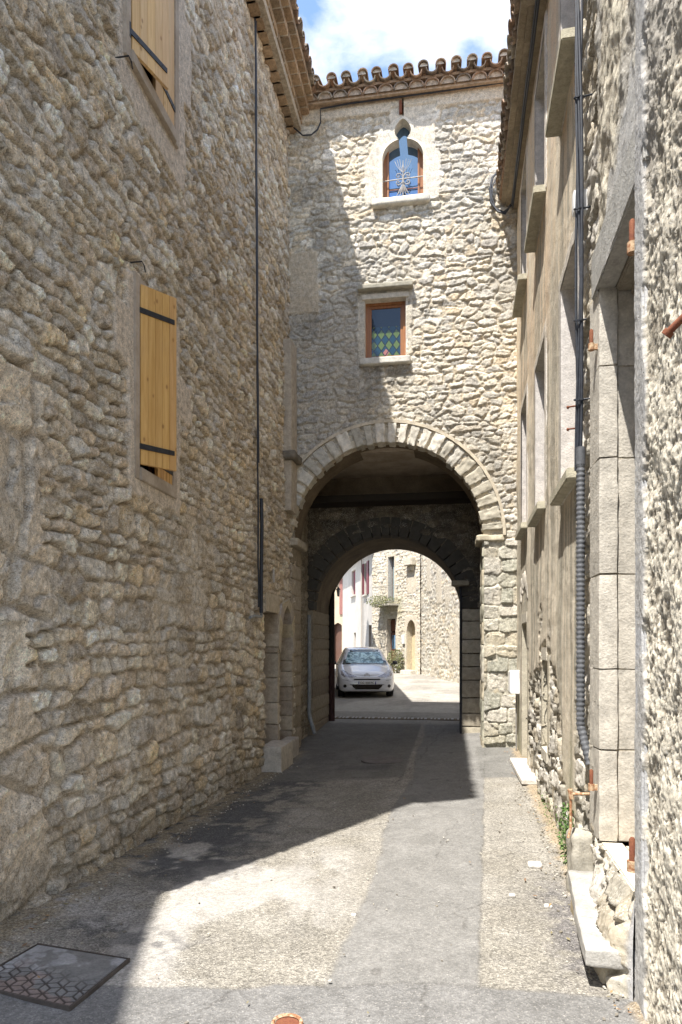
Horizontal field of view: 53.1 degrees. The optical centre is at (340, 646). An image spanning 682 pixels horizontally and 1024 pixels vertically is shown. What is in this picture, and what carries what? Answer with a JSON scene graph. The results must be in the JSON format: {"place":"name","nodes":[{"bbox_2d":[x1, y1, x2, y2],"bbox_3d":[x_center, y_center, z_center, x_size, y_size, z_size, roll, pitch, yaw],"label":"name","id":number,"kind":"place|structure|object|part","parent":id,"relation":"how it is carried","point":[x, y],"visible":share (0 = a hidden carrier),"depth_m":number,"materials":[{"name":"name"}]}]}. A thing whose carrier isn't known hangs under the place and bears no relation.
{"place":"outdoors","nodes":[
{"label":"outdoors","id":0,"kind":"place"},
{"bbox_2d":[0,664,648,1023],"bbox_3d":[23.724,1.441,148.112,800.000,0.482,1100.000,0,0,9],"label":"ground","id":1,"kind":"structure","parent":0,"point":[269,964],"depth_m":4.13,"materials":[{"name":"grey asphalt"}]},
{"bbox_2d":[0,943,129,1011],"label":"manhole cover","id":2,"kind":"object","parent":1,"relation":"on","point":[67,978],"visible":1,"depth_m":3.20,"materials":[{"name":"grey metal"}]},
{"bbox_2d":[0,0,316,921],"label":"stone house","id":3,"kind":"structure","parent":1,"relation":"on","point":[144,676],"depth_m":5.42,"materials":[{"name":"rubble stone"},{"name":"clay tile"}]},
{"bbox_2d":[141,64,152,85],"bbox_3d":[-1.748,-5.405,5.718,0.060,1.570,0.840,0,0,9],"label":"window frame","id":4,"kind":"structure","parent":3,"relation":"in","point":[150,76],"depth_m":6.05,"materials":[{"name":"wood"}]},
{"bbox_2d":[140,465,154,474],"bbox_3d":[-1.740,-2.140,5.768,0.060,1.420,0.640,0,0,9],"label":"window frame","id":5,"kind":"structure","parent":3,"relation":"in","point":[151,469],"depth_m":6.02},
{"bbox_2d":[249,613,262,618],"bbox_3d":[-1.064,-0.391,8.533,0.036,0.118,0.521,0,0,9],"label":"elbow pipe","id":6,"kind":"object","parent":3,"relation":"attached to","point":[257,616],"visible":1,"depth_m":8.53,"materials":[{"name":"grey metal"}]},
{"bbox_2d":[254,18,259,606],"bbox_3d":[-1.071,-4.250,8.711,0.064,7.501,0.069,0,0,9],"label":"wall cable","id":7,"kind":"object","parent":3,"relation":"attached to","point":[256,215],"depth_m":8.69,"materials":[{"name":"rubber"}]},
{"bbox_2d":[259,498,263,612],"bbox_3d":[-1.022,-1.165,8.777,0.051,1.471,0.058,0,0,9],"label":"cable guard","id":8,"kind":"object","parent":3,"relation":"attached to","point":[261,556],"visible":1,"depth_m":8.76,"materials":[{"name":"metal"}]},
{"bbox_2d":[263,593,279,743],"bbox_3d":[-1.211,0.509,9.553,0.557,2.482,0.769,0,0,9],"label":"doorway","id":9,"kind":"structure","parent":3,"relation":"in","point":[271,669],"depth_m":9.78,"materials":[{"name":"beige stone"}]},
{"bbox_2d":[263,599,295,739],"bbox_3d":[-1.084,0.512,10.321,0.566,2.472,1.080,0,0,9],"label":"pointed doorway","id":10,"kind":"structure","parent":3,"relation":"in","point":[284,640],"depth_m":10.66,"materials":[{"name":"beige stone"}]},
{"bbox_2d":[261,740,292,771],"bbox_3d":[-0.880,1.540,9.362,0.305,0.426,0.694,0,0,9],"label":"door step","id":11,"kind":"object","parent":1,"relation":"on","point":[278,755],"depth_m":9.04,"materials":[{"name":"grey stone"}]},
{"bbox_2d":[271,1013,302,1023],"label":"valve cover","id":12,"kind":"object","parent":1,"relation":"on","point":[287,1018],"visible":1,"depth_m":2.80,"materials":[{"name":"metal"}]},
{"bbox_2d":[281,736,298,757],"bbox_3d":[-0.804,1.570,10.156,0.205,0.365,0.805,0,0,9],"label":"step","id":13,"kind":"object","parent":1,"relation":"on","point":[295,746],"visible":0.22,"depth_m":10.29,"materials":[{"name":"grey stone"}]},
{"bbox_2d":[2,754,623,1023],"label":"grit","id":14,"kind":"object","parent":1,"relation":"on","point":[330,980],"visible":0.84,"depth_m":4.62,"materials":[{"name":"beige gravel"}]},
{"bbox_2d":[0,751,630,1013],"bbox_3d":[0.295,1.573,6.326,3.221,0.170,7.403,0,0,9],"label":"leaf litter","id":15,"kind":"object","parent":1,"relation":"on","point":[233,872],"visible":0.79,"depth_m":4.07,"materials":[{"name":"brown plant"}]},
{"bbox_2d":[328,589,334,720],"bbox_3d":[-0.199,0.075,14.312,0.133,3.050,0.140,0,0,9],"label":"gate post","id":16,"kind":"object","parent":1,"relation":"on","point":[331,692],"visible":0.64,"depth_m":14.26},
{"bbox_2d":[335,578,342,661],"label":"cream house","id":17,"kind":"structure","parent":1,"relation":"on","point":[338,626],"depth_m":45.19,"materials":[{"name":"paint"}]},
{"bbox_2d":[335,623,341,661],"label":"garage door","id":18,"kind":"structure","parent":17,"relation":"in","point":[338,627],"depth_m":45.43,"materials":[{"name":"red wood"}]},
{"bbox_2d":[343,554,371,649],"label":"white house","id":19,"kind":"structure","parent":1,"relation":"on","point":[357,609],"depth_m":38.09,"materials":[{"name":"paint"}]},
{"bbox_2d":[349,567,355,597],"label":"window","id":20,"kind":"structure","parent":19,"relation":"in","point":[353,577],"depth_m":40.40,"materials":[{"name":"white paint"}]},
{"bbox_2d":[353,630,355,646],"bbox_3d":[0.904,0.141,39.303,0.224,2.118,0.889,0,0,-9],"label":"doorway","id":21,"kind":"structure","parent":19,"relation":"in","point":[354,631],"depth_m":39.65,"materials":[{"name":"white paint"}]},
{"bbox_2d":[362,560,368,596],"bbox_3d":[1.353,-3.576,35.916,0.340,1.859,1.823,0,0,-9],"label":"window","id":22,"kind":"structure","parent":19,"relation":"in","point":[365,567],"depth_m":36.29,"materials":[{"name":"red paint"}]},
{"bbox_2d":[368,622,371,646],"bbox_3d":[1.591,-0.002,34.724,0.224,2.403,0.943,0,0,-9],"label":"doorway","id":23,"kind":"structure","parent":19,"relation":"in","point":[370,624],"depth_m":35.11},
{"bbox_2d":[335,647,396,695],"bbox_3d":[0.713,0.776,22.232,2.100,1.538,3.978,0,0,-2],"label":"parked car","id":24,"kind":"object","parent":1,"relation":"on","point":[364,669],"visible":0.99,"depth_m":20.69,"materials":[{"name":"white paint"}]},
{"bbox_3d":[0.011,0.310,22.633,0.209,0.430,2.250,0,0,-2],"label":"side window","id":25,"kind":"part","parent":24,"relation":"part of","materials":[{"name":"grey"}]},
{"bbox_2d":[361,756,402,763],"bbox_3d":[0.583,1.614,9.649,0.600,0.022,0.600,0,0,9],"label":"round manhole cover","id":26,"kind":"object","parent":1,"relation":"on","point":[380,760],"visible":0.96,"depth_m":9.58,"materials":[{"name":"grey metal"}]},
{"bbox_2d":[386,648,404,672],"bbox_3d":[2.557,0.703,31.936,0.864,1.262,0.740,0,0,-10],"label":"dry bush","id":27,"kind":"object","parent":1,"relation":"on","point":[395,667],"visible":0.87,"depth_m":31.85,"materials":[{"name":"green plant"}]},
{"bbox_2d":[335,716,458,720],"bbox_3d":[1.319,1.564,14.560,3.200,0.072,0.270,0,0,9],"label":"drain grate","id":28,"kind":"object","parent":1,"relation":"on","point":[408,718],"visible":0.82,"depth_m":14.54,"materials":[{"name":"metal"}]},
{"bbox_2d":[279,48,516,747],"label":"gate tower","id":29,"kind":"structure","parent":1,"relation":"on","point":[402,262],"depth_m":10.48,"materials":[{"name":"stone"}]},
{"bbox_2d":[307,615,315,734],"bbox_3d":[-0.525,0.507,12.288,0.072,2.154,0.220,0,0,-41],"label":"downpipe","id":30,"kind":"object","parent":29,"relation":"attached to","point":[312,726],"visible":1,"depth_m":12.31,"materials":[{"name":"grey metal"}]},
{"bbox_2d":[366,301,405,357],"bbox_3d":[0.700,-4.883,10.603,0.639,0.935,0.060,0,0,9],"label":"window","id":31,"kind":"structure","parent":29,"relation":"in","point":[385,322],"depth_m":10.60,"materials":[{"name":"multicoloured glass"}]},
{"bbox_2d":[293,83,502,135],"bbox_3d":[0.917,-8.131,10.330,3.358,0.481,0.074,0,0,9],"label":"tower cable","id":32,"kind":"object","parent":29,"relation":"attached to","point":[316,130],"visible":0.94,"depth_m":10.37,"materials":[{"name":"rubber"}]},
{"bbox_2d":[383,127,422,197],"bbox_3d":[0.965,-7.500,10.551,0.630,1.300,0.072,0,0,9],"label":"window","id":33,"kind":"structure","parent":29,"relation":"in","point":[402,154],"depth_m":10.57,"materials":[{"name":"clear glass"}]},
{"bbox_2d":[459,586,461,733],"bbox_3d":[2.134,0.265,12.155,0.041,2.670,0.041,0,0,-13],"label":"gate post","id":34,"kind":"object","parent":29,"relation":"attached to","point":[460,659],"visible":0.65,"depth_m":12.14,"materials":[{"name":"metal"}]},
{"bbox_2d":[371,549,458,682],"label":"stone house","id":35,"kind":"structure","parent":1,"relation":"on","point":[416,623],"depth_m":31.07,"materials":[{"name":"rubble stone"},{"name":"clay tile"}]},
{"bbox_2d":[366,595,394,607],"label":"balcony weeds","id":36,"kind":"object","parent":35,"relation":"on","point":[376,601],"visible":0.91,"depth_m":32.43,"materials":[{"name":"green plant"}]},
{"bbox_2d":[388,556,393,602],"bbox_3d":[2.530,-3.263,32.779,0.284,2.321,0.625,0,0,-33],"label":"balcony window","id":37,"kind":"structure","parent":35,"relation":"in","point":[390,559],"depth_m":32.97,"materials":[{"name":"blue paint"}]},
{"bbox_2d":[387,618,395,671],"bbox_3d":[2.540,-0.043,32.762,0.284,2.786,0.836,0,0,-33],"label":"doorway","id":38,"kind":"structure","parent":35,"relation":"in","point":[391,623],"depth_m":32.98,"materials":[{"name":"brown wood"}]},
{"bbox_2d":[407,620,414,669],"bbox_3d":[3.372,-0.019,31.510,0.324,2.737,0.785,0,0,-33],"label":"pointed doorway","id":39,"kind":"structure","parent":35,"relation":"in","point":[410,626],"depth_m":31.77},
{"bbox_2d":[510,758,536,784],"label":"threshold slab","id":40,"kind":"structure","parent":1,"relation":"on","point":[524,773],"depth_m":7.98,"materials":[{"name":"white stone"}]},
{"bbox_2d":[527,861,541,868],"bbox_3d":[1.363,1.537,4.796,0.096,0.043,0.077,0,0,9],"label":"loose stone","id":41,"kind":"object","parent":1,"relation":"on","point":[534,864],"visible":0.98,"depth_m":4.77,"materials":[{"name":"white stone"}]},
{"bbox_2d":[537,789,562,843],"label":"wall weeds","id":42,"kind":"object","parent":1,"relation":"on","point":[549,811],"depth_m":5.94,"materials":[{"name":"green plant"}]},
{"bbox_2d":[570,900,573,916],"bbox_3d":[1.405,1.523,3.902,0.152,0.172,0.258,0,0,9],"label":"back support stone","id":43,"kind":"object","parent":1,"relation":"on","point":[571,909],"visible":0.05,"depth_m":3.96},
{"bbox_2d":[566,827,594,892],"bbox_3d":[1.511,1.366,4.294,0.166,0.444,0.266,0,0,9],"label":"block stone","id":44,"kind":"object","parent":1,"relation":"on","point":[579,841],"visible":0.66,"depth_m":4.19,"materials":[{"name":"beige stone"}]},
{"bbox_2d":[496,0,681,1023],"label":"plastered house","id":45,"kind":"structure","parent":1,"relation":"on","point":[629,777],"depth_m":3.86,"materials":[{"name":"paint"}]},
{"bbox_2d":[508,670,519,750],"bbox_3d":[2.483,0.945,9.740,0.158,1.211,0.300,0,0,9],"label":"meter box","id":46,"kind":"object","parent":45,"relation":"attached to","point":[513,682],"visible":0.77,"depth_m":9.60,"materials":[{"name":"white plastic"}]},
{"bbox_2d":[489,0,539,214],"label":"eaves cable","id":47,"kind":"object","parent":45,"relation":"attached to","point":[532,45],"visible":0.98,"depth_m":8.01,"materials":[{"name":"rubber"}]},
{"bbox_2d":[521,612,530,765],"bbox_3d":[2.594,0.710,8.821,0.467,2.280,1.000,0,0,9],"label":"doorway","id":48,"kind":"structure","parent":45,"relation":"in","point":[525,699],"depth_m":9.24,"materials":[{"name":"beige stone"}]},
{"bbox_2d":[556,802,573,864],"bbox_3d":[1.479,1.236,4.485,0.125,0.416,0.212,0,0,9],"label":"wall fern","id":49,"kind":"object","parent":45,"relation":"attached to","point":[566,826],"depth_m":4.47,"materials":[{"name":"green plant"}]},
{"bbox_2d":[567,789,589,837],"bbox_3d":[1.491,1.041,4.231,0.179,0.306,0.046,0,0,9],"label":"pipe","id":50,"kind":"object","parent":45,"relation":"attached to","point":[571,794],"visible":0.91,"depth_m":4.24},
{"bbox_2d":[572,189,587,216],"bbox_3d":[1.520,-2.820,4.339,0.091,0.140,0.071,0,0,9],"label":"junction box","id":51,"kind":"object","parent":45,"relation":"attached to","point":[573,201],"visible":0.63,"depth_m":4.31,"materials":[{"name":"white plastic"}]},
{"bbox_2d":[573,0,592,470],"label":"cable bundle","id":52,"kind":"object","parent":45,"relation":"attached to","point":[579,208],"visible":1,"depth_m":4.27,"materials":[{"name":"rubber"}]},
{"bbox_2d":[576,446,589,764],"bbox_3d":[1.524,-0.256,4.256,0.059,1.988,0.128,0,0,-32],"label":"corrugated conduit","id":53,"kind":"object","parent":45,"relation":"attached to","point":[580,586],"visible":0.99,"depth_m":4.26,"materials":[{"name":"grey plastic"}]},
{"bbox_2d":[661,314,681,338],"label":"iron spike","id":54,"kind":"object","parent":45,"relation":"attached to","point":[672,328],"visible":1,"depth_m":2.19,"materials":[{"name":"orange metal"}]},
{"bbox_2d":[594,967,616,983],"bbox_3d":[1.265,1.519,3.213,0.128,0.166,0.186,0,0,9],"label":"support stone","id":55,"kind":"object","parent":1,"relation":"on","point":[603,973],"visible":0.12,"depth_m":3.14,"materials":[{"name":"grey stone"}]},
{"bbox_2d":[568,870,634,969],"bbox_3d":[1.393,1.399,3.574,0.331,0.101,1.127,0,0,14],"label":"bench stone","id":56,"kind":"object","parent":55,"relation":"on","point":[598,950],"visible":0.45,"depth_m":3.28,"materials":[{"name":"white stone"}]},
{"bbox_2d":[296,0,510,85],"label":"sky","id":57,"kind":"structure","parent":0,"point":[341,35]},
{"bbox_3d":[-3.011,-2.275,24.053,8.236,8.450,19.553,0,0,9],"label":"row house","id":58,"kind":"object","parent":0,"visible":0},
{"bbox_2d":[336,586,339,596],"bbox_3d":[-0.269,-2.363,29.316,0.495,0.445,0.184,0,0,9],"label":"wall lantern","id":59,"kind":"object","parent":58,"relation":"attached to","point":[338,591],"depth_m":29.23,"materials":[{"name":"black metal"}]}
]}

